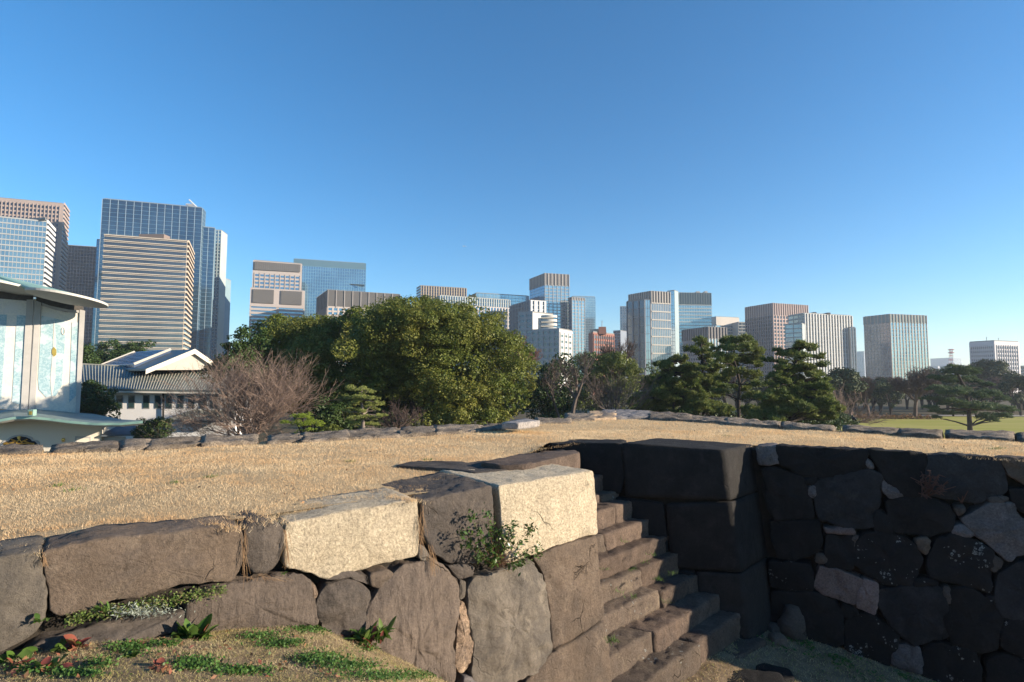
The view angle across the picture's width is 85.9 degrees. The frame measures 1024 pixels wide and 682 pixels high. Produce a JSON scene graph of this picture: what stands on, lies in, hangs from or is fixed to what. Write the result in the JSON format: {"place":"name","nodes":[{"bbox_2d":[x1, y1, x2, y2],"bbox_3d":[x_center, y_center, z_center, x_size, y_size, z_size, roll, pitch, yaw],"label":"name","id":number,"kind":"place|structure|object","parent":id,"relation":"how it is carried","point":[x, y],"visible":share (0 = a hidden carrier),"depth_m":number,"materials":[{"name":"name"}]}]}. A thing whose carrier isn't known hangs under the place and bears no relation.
{"place":"outdoors","nodes":[
{"label":"outdoors","id":0,"kind":"place"},
{"bbox_2d":[0,625,933,681],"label":"ground","id":1,"kind":"structure","parent":0,"point":[800,674],"depth_m":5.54,"materials":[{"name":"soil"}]},
{"bbox_2d":[0,646,37,665],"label":"weed","id":2,"kind":"object","parent":1,"relation":"on","point":[23,653],"visible":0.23,"depth_m":4.78,"materials":[{"name":"green plant"}]},
{"bbox_2d":[27,653,72,674],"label":"weed","id":3,"kind":"object","parent":1,"relation":"on","point":[46,661],"visible":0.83,"depth_m":4.50,"materials":[{"name":"red plant"}]},
{"bbox_2d":[50,634,91,653],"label":"weed","id":4,"kind":"object","parent":1,"relation":"on","point":[70,640],"visible":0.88,"depth_m":4.96,"materials":[{"name":"red plant"}]},
{"bbox_2d":[169,613,218,640],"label":"weed","id":5,"kind":"object","parent":1,"relation":"on","point":[188,629],"visible":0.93,"depth_m":5.49,"materials":[{"name":"green plant"}]},
{"bbox_2d":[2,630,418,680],"bbox_3d":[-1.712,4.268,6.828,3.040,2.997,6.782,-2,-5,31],"label":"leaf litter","id":6,"kind":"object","parent":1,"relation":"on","point":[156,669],"visible":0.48,"depth_m":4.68,"materials":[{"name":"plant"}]},
{"bbox_2d":[1,624,441,681],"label":"clover","id":7,"kind":"object","parent":1,"relation":"on","point":[321,658],"visible":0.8,"depth_m":4.92,"materials":[{"name":"green plant"}]},
{"bbox_2d":[0,464,611,681],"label":"stone wall","id":8,"kind":"structure","parent":1,"relation":"on","point":[463,615],"depth_m":7.02,"materials":[{"name":"stone"}]},
{"bbox_2d":[64,580,227,627],"bbox_3d":[-3.573,2.621,5.455,1.356,0.234,0.172,3,-5,-37],"label":"moss","id":9,"kind":"object","parent":8,"relation":"attached to","point":[103,615],"visible":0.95,"depth_m":5.43,"materials":[{"name":"green plant"}]},
{"bbox_2d":[101,599,194,619],"bbox_3d":[-3.582,2.630,5.366,0.854,0.262,0.177,3,-5,-35],"label":"mugwort","id":10,"kind":"object","parent":8,"relation":"attached to","point":[138,611],"visible":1,"depth_m":5.34,"materials":[{"name":"plant"}]},
{"bbox_2d":[40,510,440,584],"bbox_3d":[-2.644,2.544,6.249,4.176,1.034,0.183,3,-5,-37],"label":"hanging straw","id":11,"kind":"object","parent":8,"relation":"hanging from","point":[285,547],"visible":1,"depth_m":6.29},
{"bbox_2d":[456,502,544,575],"bbox_3d":[-0.141,2.824,7.941,1.475,1.083,0.524,2,-4,-27],"label":"shrub","id":12,"kind":"object","parent":8,"relation":"on","point":[492,562],"visible":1,"depth_m":7.89,"materials":[{"name":"green plant"}]},
{"bbox_2d":[345,616,395,646],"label":"weed","id":13,"kind":"object","parent":1,"relation":"on","point":[379,632],"visible":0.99,"depth_m":6.57,"materials":[{"name":"green plant"}]},
{"bbox_2d":[396,449,766,681],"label":"staircase","id":14,"kind":"structure","parent":1,"relation":"on","point":[686,632],"depth_m":11.00,"materials":[{"name":"stone"}]},
{"bbox_2d":[538,438,771,638],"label":"stone wall","id":15,"kind":"structure","parent":1,"relation":"on","point":[697,502],"depth_m":12.62,"materials":[{"name":"stone"}]},
{"bbox_2d":[727,669,784,681],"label":"paving stone","id":16,"kind":"object","parent":1,"relation":"on","point":[745,675],"visible":0.94,"depth_m":10.22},
{"bbox_2d":[756,663,794,681],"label":"paving stone","id":17,"kind":"object","parent":1,"relation":"on","point":[786,674],"visible":0.63,"depth_m":10.59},
{"bbox_2d":[768,632,787,646],"bbox_3d":[5.737,6.491,11.879,0.370,0.326,0.379,0,-4,0],"label":"boulder","id":18,"kind":"object","parent":1,"relation":"on","point":[778,638],"visible":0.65,"depth_m":11.76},
{"bbox_2d":[777,604,805,641],"bbox_3d":[6.263,6.413,12.300,0.604,0.957,0.586,0,-4,0],"label":"boulder","id":19,"kind":"object","parent":1,"relation":"on","point":[791,622],"visible":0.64,"depth_m":12.12,"materials":[{"name":"stone"}]},
{"bbox_2d":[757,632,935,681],"bbox_3d":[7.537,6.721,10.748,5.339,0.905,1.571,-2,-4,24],"label":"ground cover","id":20,"kind":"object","parent":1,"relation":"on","point":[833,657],"visible":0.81,"depth_m":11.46,"materials":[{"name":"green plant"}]},
{"bbox_2d":[752,442,1023,681],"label":"stone wall","id":21,"kind":"structure","parent":1,"relation":"on","point":[873,554],"depth_m":11.76,"materials":[{"name":"stone"}]},
{"bbox_2d":[910,470,955,498],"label":"withered plant","id":22,"kind":"object","parent":21,"relation":"attached to","point":[928,490],"visible":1,"depth_m":11.59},
{"bbox_2d":[0,419,1023,545],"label":"ground","id":23,"kind":"structure","parent":0,"point":[96,506],"depth_m":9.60,"materials":[{"name":"plant"}]},
{"bbox_2d":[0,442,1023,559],"bbox_3d":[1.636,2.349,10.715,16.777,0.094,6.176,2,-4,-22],"label":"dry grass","id":24,"kind":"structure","parent":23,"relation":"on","point":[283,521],"depth_m":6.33,"materials":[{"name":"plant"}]},
{"bbox_2d":[0,389,1023,441],"bbox_3d":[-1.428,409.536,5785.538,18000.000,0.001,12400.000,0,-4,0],"label":"terrain","id":25,"kind":"structure","parent":0,"point":[899,409],"depth_m":205.24,"materials":[{"name":"plant"}]},
{"bbox_2d":[0,216,55,298],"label":"tower","id":26,"kind":"structure","parent":25,"relation":"on","point":[27,249],"depth_m":400.70,"materials":[{"name":"teal glass"}]},
{"bbox_2d":[0,197,69,310],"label":"tower","id":27,"kind":"structure","parent":25,"relation":"on","point":[56,215],"depth_m":566.07,"materials":[{"name":"brown concrete"}]},
{"bbox_2d":[0,275,143,450],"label":"music hall","id":28,"kind":"structure","parent":25,"relation":"on","point":[41,348],"depth_m":65.68,"materials":[{"name":"beige tile"}]},
{"bbox_2d":[1,435,39,445],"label":"ornate window","id":29,"kind":"structure","parent":28,"relation":"in","point":[18,439],"depth_m":58.29,"materials":[{"name":"grey glass"}]},
{"bbox_2d":[65,245,95,352],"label":"tower","id":30,"kind":"structure","parent":25,"relation":"on","point":[80,272],"depth_m":642.00,"materials":[{"name":"grey glass"}]},
{"bbox_2d":[82,343,102,412],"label":"broadleaf tree","id":31,"kind":"object","parent":25,"relation":"on","point":[89,358],"visible":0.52,"depth_m":99.44,"materials":[{"name":"green plant"}]},
{"bbox_2d":[91,239,99,352],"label":"tower","id":32,"kind":"structure","parent":25,"relation":"on","point":[95,289],"depth_m":555.06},
{"bbox_2d":[80,379,120,418],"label":"conifer","id":33,"kind":"object","parent":25,"relation":"on","point":[93,393],"visible":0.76,"depth_m":74.58,"materials":[{"name":"plant"}]},
{"bbox_2d":[101,425,136,440],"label":"annexe","id":34,"kind":"structure","parent":25,"relation":"on","point":[121,431],"depth_m":61.66,"materials":[{"name":"grey stone"}]},
{"bbox_2d":[90,338,156,395],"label":"broadleaf tree","id":35,"kind":"object","parent":25,"relation":"on","point":[119,350],"visible":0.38,"depth_m":116.33,"materials":[{"name":"green plant"}]},
{"bbox_2d":[97,234,194,353],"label":"tower","id":36,"kind":"structure","parent":25,"relation":"on","point":[146,287],"depth_m":424.52,"materials":[{"name":"beige concrete"}]},
{"bbox_2d":[94,198,205,351],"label":"tower","id":37,"kind":"structure","parent":25,"relation":"on","point":[137,218],"depth_m":557.38,"materials":[{"name":"blue glass"}]},
{"bbox_2d":[130,416,174,438],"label":"shrub","id":38,"kind":"object","parent":25,"relation":"on","point":[147,430],"visible":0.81,"depth_m":60.62,"materials":[{"name":"green plant"}]},
{"bbox_2d":[81,348,252,438],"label":"tiled building","id":39,"kind":"structure","parent":25,"relation":"on","point":[133,379],"depth_m":85.58,"materials":[{"name":"white paint"}]},
{"bbox_2d":[198,226,215,359],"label":"tower","id":40,"kind":"structure","parent":25,"relation":"on","point":[207,290],"depth_m":574.81,"materials":[{"name":"blue glass"}]},
{"bbox_2d":[211,230,227,359],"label":"tower","id":41,"kind":"structure","parent":25,"relation":"on","point":[219,290],"depth_m":648.21,"materials":[{"name":"teal glass"}]},
{"bbox_2d":[223,278,230,353],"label":"tower","id":42,"kind":"structure","parent":25,"relation":"on","point":[227,306],"depth_m":776.28,"materials":[{"name":"teal glass"}]},
{"bbox_2d":[196,324,276,433],"bbox_3d":[-28.942,7.036,57.670,7.635,17.733,4.674,2,-4,-27],"label":"broadleaf tree","id":43,"kind":"object","parent":25,"relation":"on","point":[238,348],"visible":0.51,"depth_m":57.50,"materials":[{"name":"green plant"}]},
{"bbox_2d":[137,342,344,440],"bbox_3d":[-23.387,5.354,48.605,16.409,10.311,13.980,-2,-4,27],"label":"bare shrub","id":44,"kind":"object","parent":25,"relation":"on","point":[267,400],"visible":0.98,"depth_m":46.89,"materials":[{"name":"plant"}]},
{"bbox_2d":[248,287,304,338],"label":"tower","id":45,"kind":"structure","parent":25,"relation":"on","point":[266,302],"depth_m":581.12,"materials":[{"name":"concrete"}]},
{"bbox_2d":[252,260,301,289],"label":"tower","id":46,"kind":"structure","parent":25,"relation":"on","point":[276,275],"depth_m":616.31,"materials":[{"name":"concrete"}]},
{"bbox_2d":[280,411,325,432],"bbox_3d":[-15.133,6.182,40.082,3.224,2.117,1.925,-1,-4,15],"label":"trained pine","id":47,"kind":"object","parent":25,"relation":"on","point":[310,423],"visible":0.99,"depth_m":39.75,"materials":[{"name":"green plant"}]},
{"bbox_2d":[237,313,379,432],"bbox_3d":[-24.749,6.392,64.221,20.977,19.995,10.316,-2,-4,24],"label":"broadleaf tree","id":48,"kind":"object","parent":25,"relation":"on","point":[310,336],"visible":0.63,"depth_m":62.31,"materials":[{"name":"green plant"}]},
{"bbox_2d":[294,258,365,317],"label":"tower","id":49,"kind":"structure","parent":25,"relation":"on","point":[319,277],"depth_m":712.22,"materials":[{"name":"glass"}]},
{"bbox_2d":[321,304,369,345],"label":"broadleaf tree","id":50,"kind":"object","parent":25,"relation":"on","point":[345,316],"visible":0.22,"depth_m":71.05,"materials":[{"name":"green plant"}]},
{"bbox_2d":[305,394,404,429],"bbox_3d":[-15.908,10.665,56.579,9.969,10.466,5.364,0,-4,0],"label":"bush","id":51,"kind":"object","parent":25,"relation":"on","point":[332,412],"visible":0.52,"depth_m":55.77,"materials":[{"name":"green plant"}]},
{"bbox_2d":[316,289,399,380],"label":"tower","id":52,"kind":"structure","parent":25,"relation":"on","point":[331,302],"depth_m":532.70,"materials":[{"name":"concrete"}]},
{"bbox_2d":[341,384,387,427],"bbox_3d":[-11.761,5.447,43.898,3.993,4.100,3.069,0,-4,0],"label":"trained pine","id":53,"kind":"object","parent":25,"relation":"on","point":[362,412],"visible":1,"depth_m":43.58,"materials":[{"name":"green plant"}]},
{"bbox_2d":[366,399,425,427],"bbox_3d":[-10.654,6.994,51.872,5.269,3.599,4.673,-2,-4,25],"label":"bare shrub","id":54,"kind":"object","parent":25,"relation":"on","point":[400,419],"visible":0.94,"depth_m":51.43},
{"bbox_2d":[341,364,524,426],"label":"broadleaf tree","id":55,"kind":"object","parent":25,"relation":"on","point":[406,402],"visible":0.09,"depth_m":70.08,"materials":[{"name":"green plant"}]},
{"bbox_2d":[329,294,541,425],"bbox_3d":[-8.116,5.370,61.468,23.343,21.818,15.034,1,-4,-10],"label":"broadleaf tree","id":56,"kind":"object","parent":25,"relation":"on","point":[417,339],"visible":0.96,"depth_m":58.52,"materials":[{"name":"green plant"}]},
{"bbox_2d":[416,285,466,299],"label":"tower","id":57,"kind":"structure","parent":25,"relation":"on","point":[432,291],"depth_m":775.95,"materials":[{"name":"beige concrete"}]},
{"bbox_2d":[405,400,501,425],"bbox_3d":[-5.882,10.970,56.169,9.859,9.902,4.874,2,-4,-27],"label":"bush","id":58,"kind":"object","parent":25,"relation":"on","point":[465,416],"visible":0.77,"depth_m":55.84,"materials":[{"name":"green plant"}]},
{"bbox_2d":[435,295,509,307],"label":"tower","id":59,"kind":"structure","parent":25,"relation":"on","point":[491,302],"depth_m":550.29,"materials":[{"name":"white concrete"}]},
{"bbox_2d":[442,306,508,378],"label":"tower","id":60,"kind":"structure","parent":25,"relation":"on","point":[499,309],"depth_m":550.27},
{"bbox_2d":[468,292,528,305],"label":"tower","id":61,"kind":"structure","parent":25,"relation":"on","point":[514,299],"depth_m":721.31,"materials":[{"name":"blue glass"}]},
{"bbox_2d":[509,300,545,384],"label":"tower","id":62,"kind":"structure","parent":25,"relation":"on","point":[531,305],"depth_m":518.40,"materials":[{"name":"white glass"}]},
{"bbox_2d":[518,311,556,386],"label":"tower","id":63,"kind":"structure","parent":25,"relation":"on","point":[528,321],"depth_m":383.19,"materials":[{"name":"white concrete"}]},
{"bbox_2d":[529,273,568,329],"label":"tower","id":64,"kind":"structure","parent":25,"relation":"on","point":[551,290],"depth_m":711.06,"materials":[{"name":"teal glass"}]},
{"bbox_2d":[538,356,563,417],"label":"bare tree","id":65,"kind":"object","parent":25,"relation":"on","point":[546,382],"visible":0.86,"depth_m":65.71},
{"bbox_2d":[531,328,572,397],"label":"tower","id":66,"kind":"structure","parent":25,"relation":"on","point":[549,343],"depth_m":356.25,"materials":[{"name":"white concrete"}]},
{"bbox_2d":[517,351,599,418],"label":"broadleaf tree","id":67,"kind":"object","parent":25,"relation":"on","point":[562,404],"visible":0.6,"depth_m":86.17,"materials":[{"name":"green plant"}]},
{"bbox_2d":[543,349,594,413],"bbox_3d":[6.721,4.747,60.335,5.586,8.041,4.275,2,-5,-30],"label":"bare tree","id":68,"kind":"object","parent":25,"relation":"on","point":[577,390],"visible":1,"depth_m":60.17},
{"bbox_2d":[568,297,584,388],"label":"tower","id":69,"kind":"structure","parent":25,"relation":"on","point":[576,309],"depth_m":696.75,"materials":[{"name":"blue glass"}]},
{"bbox_2d":[572,296,595,361],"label":"tower","id":70,"kind":"structure","parent":25,"relation":"on","point":[590,317],"depth_m":902.78,"materials":[{"name":"teal glass"}]},
{"bbox_2d":[589,327,614,394],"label":"tower","id":71,"kind":"structure","parent":25,"relation":"on","point":[599,336],"depth_m":427.45,"materials":[{"name":"red brick"}]},
{"bbox_2d":[565,350,643,410],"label":"tree","id":72,"kind":"object","parent":25,"relation":"on","point":[611,362],"visible":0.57,"depth_m":102.40,"materials":[{"name":"green plant"}]},
{"bbox_2d":[571,366,665,412],"bbox_3d":[11.775,5.955,62.611,11.148,6.787,10.933,3,-5,-34],"label":"bare shrub","id":73,"kind":"object","parent":25,"relation":"on","point":[597,396],"visible":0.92,"depth_m":63.34,"materials":[{"name":"plant"}]},
{"bbox_2d":[626,299,650,391],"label":"tower","id":74,"kind":"structure","parent":25,"relation":"on","point":[638,324],"depth_m":517.00,"materials":[{"name":"blue glass"}]},
{"bbox_2d":[628,291,671,373],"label":"tower","id":75,"kind":"structure","parent":25,"relation":"on","point":[660,312],"depth_m":525.55,"materials":[{"name":"grey glass"}]},
{"bbox_2d":[627,352,715,413],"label":"pine tree","id":76,"kind":"object","parent":25,"relation":"on","point":[698,402],"visible":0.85,"depth_m":70.36,"materials":[{"name":"green plant"}]},
{"bbox_2d":[667,290,679,377],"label":"tower","id":77,"kind":"structure","parent":25,"relation":"on","point":[674,322],"depth_m":604.90,"materials":[{"name":"white glass"}]},
{"bbox_2d":[678,291,711,364],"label":"tower","id":78,"kind":"structure","parent":25,"relation":"on","point":[695,309],"depth_m":645.14,"materials":[{"name":"blue glass"}]},
{"bbox_2d":[675,335,730,415],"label":"pine tree","id":79,"kind":"object","parent":25,"relation":"on","point":[707,380],"visible":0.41,"depth_m":74.63,"materials":[{"name":"green plant"}]},
{"bbox_2d":[681,326,727,377],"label":"tower","id":80,"kind":"structure","parent":25,"relation":"on","point":[713,334],"depth_m":448.59,"materials":[{"name":"grey glass"}]},
{"bbox_2d":[712,316,738,377],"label":"tower","id":81,"kind":"structure","parent":25,"relation":"on","point":[719,321],"depth_m":707.30,"materials":[{"name":"beige concrete"}]},
{"bbox_2d":[732,322,745,367],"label":"tower","id":82,"kind":"structure","parent":25,"relation":"on","point":[738,328],"depth_m":692.65,"materials":[{"name":"grey glass"}]},
{"bbox_2d":[705,333,773,417],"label":"pine tree","id":83,"kind":"object","parent":25,"relation":"on","point":[729,343],"visible":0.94,"depth_m":65.60,"materials":[{"name":"green plant"}]},
{"bbox_2d":[745,303,808,376],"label":"tower","id":84,"kind":"structure","parent":25,"relation":"on","point":[765,325],"depth_m":610.54,"materials":[{"name":"beige concrete"}]},
{"bbox_2d":[785,323,805,376],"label":"tower","id":85,"kind":"structure","parent":25,"relation":"on","point":[794,332],"depth_m":498.50,"materials":[{"name":"blue glass"}]},
{"bbox_2d":[788,312,852,377],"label":"tower","id":86,"kind":"structure","parent":25,"relation":"on","point":[828,332],"depth_m":510.06,"materials":[{"name":"grey glass"}]},
{"bbox_2d":[848,327,857,371],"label":"tower","id":87,"kind":"structure","parent":25,"relation":"on","point":[852,348],"depth_m":512.77,"materials":[{"name":"grey glass"}]},
{"bbox_2d":[857,351,865,376],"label":"tower","id":88,"kind":"structure","parent":25,"relation":"on","point":[861,362],"depth_m":1505.59,"materials":[{"name":"grey glass"}]},
{"bbox_2d":[861,380,886,412],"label":"tree","id":89,"kind":"object","parent":25,"relation":"on","point":[877,389],"visible":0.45,"depth_m":187.16,"materials":[{"name":"green plant"}]},
{"bbox_2d":[876,385,904,415],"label":"tree","id":90,"kind":"object","parent":25,"relation":"on","point":[886,390],"visible":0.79,"depth_m":183.39,"materials":[{"name":"green plant"}]},
{"bbox_2d":[863,314,928,379],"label":"tower","id":91,"kind":"structure","parent":25,"relation":"on","point":[896,345],"depth_m":629.34,"materials":[{"name":"grey glass"}]},
{"bbox_2d":[930,358,961,365],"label":"tower","id":92,"kind":"structure","parent":25,"relation":"on","point":[940,361],"depth_m":2254.34,"materials":[{"name":"grey glass"}]},
{"bbox_2d":[961,358,1018,401],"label":"tree","id":93,"kind":"object","parent":25,"relation":"on","point":[998,367],"visible":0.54,"depth_m":232.30,"materials":[{"name":"green plant"}]},
{"bbox_2d":[969,340,1020,392],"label":"tower","id":94,"kind":"structure","parent":25,"relation":"on","point":[1008,352],"depth_m":528.48,"materials":[{"name":"white concrete"}]},
{"bbox_2d":[995,375,1023,415],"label":"tree","id":95,"kind":"object","parent":25,"relation":"on","point":[1007,384],"visible":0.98,"depth_m":189.40,"materials":[{"name":"green plant"}]},
{"bbox_2d":[0,0,1023,370],"label":"sky","id":96,"kind":"structure","parent":0,"point":[859,159],"materials":[{"name":"blue"}]},
{"bbox_2d":[598,338,638,361],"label":"bare tree","id":97,"kind":"object","parent":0,"point":[629,350],"visible":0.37,"depth_m":117.87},
{"bbox_2d":[682,630,928,681],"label":"pit grass","id":98,"kind":"structure","parent":0,"point":[803,666],"depth_m":11.07,"materials":[{"name":"plant"}]},
{"bbox_2d":[818,383,885,424],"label":"bare shrub","id":99,"kind":"object","parent":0,"point":[870,417],"visible":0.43,"depth_m":97.84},
{"bbox_2d":[837,417,1023,438],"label":"lawn","id":100,"kind":"structure","parent":0,"point":[1015,424],"depth_m":150.16,"materials":[{"name":"plant"}]},
{"bbox_2d":[745,339,847,421],"bbox_3d":[31.011,7.968,59.458,11.478,16.468,6.477,0,-4,0],"label":"pine tree","id":101,"kind":"object","parent":100,"relation":"on","point":[792,398],"visible":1,"depth_m":58.78,"materials":[{"name":"green plant"}]},
{"bbox_2d":[796,411,843,427],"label":"bush","id":102,"kind":"object","parent":100,"relation":"on","point":[838,424],"visible":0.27,"depth_m":66.89,"materials":[{"name":"green plant"}]},
{"bbox_2d":[824,367,869,402],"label":"tree","id":103,"kind":"object","parent":100,"relation":"on","point":[839,375],"visible":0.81,"depth_m":161.50,"materials":[{"name":"green plant"}]},
{"bbox_2d":[847,376,876,414],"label":"bare tree","id":104,"kind":"object","parent":100,"relation":"on","point":[869,391],"visible":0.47,"depth_m":164.50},
{"bbox_2d":[855,413,941,419],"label":"hedge","id":105,"kind":"object","parent":100,"relation":"on","point":[919,416],"visible":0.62,"depth_m":170.47,"materials":[{"name":"green plant"}]},
{"bbox_2d":[886,367,941,415],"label":"bare tree","id":106,"kind":"object","parent":100,"relation":"on","point":[908,386],"visible":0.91,"depth_m":161.62,"materials":[{"name":"plant"}]},
{"bbox_2d":[917,363,1020,429],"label":"pine tree","id":107,"kind":"object","parent":100,"relation":"on","point":[967,407],"visible":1,"depth_m":116.34,"materials":[{"name":"green plant"}]},
{"bbox_3d":[0.137,8.221,16.797,32.858,10.700,12.315,0,-4,0],"label":"outer wall","id":108,"kind":"object","parent":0,"visible":0},
{"bbox_2d":[0,410,616,454],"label":"stone coping","id":109,"kind":"object","parent":108,"relation":"on","point":[165,443],"visible":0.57,"depth_m":14.23,"materials":[{"name":"stone"}]},
{"bbox_2d":[502,418,539,428],"bbox_3d":[0.403,2.582,17.147,0.804,0.223,1.886,-2,-4,24],"label":"loose slab","id":110,"kind":"object","parent":109,"relation":"on","point":[525,423],"depth_m":16.51,"materials":[{"name":"grey stone"}]},
{"bbox_2d":[602,409,1023,442],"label":"stone coping","id":111,"kind":"object","parent":108,"relation":"on","point":[999,435],"visible":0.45,"depth_m":18.20,"materials":[{"name":"grey stone"}]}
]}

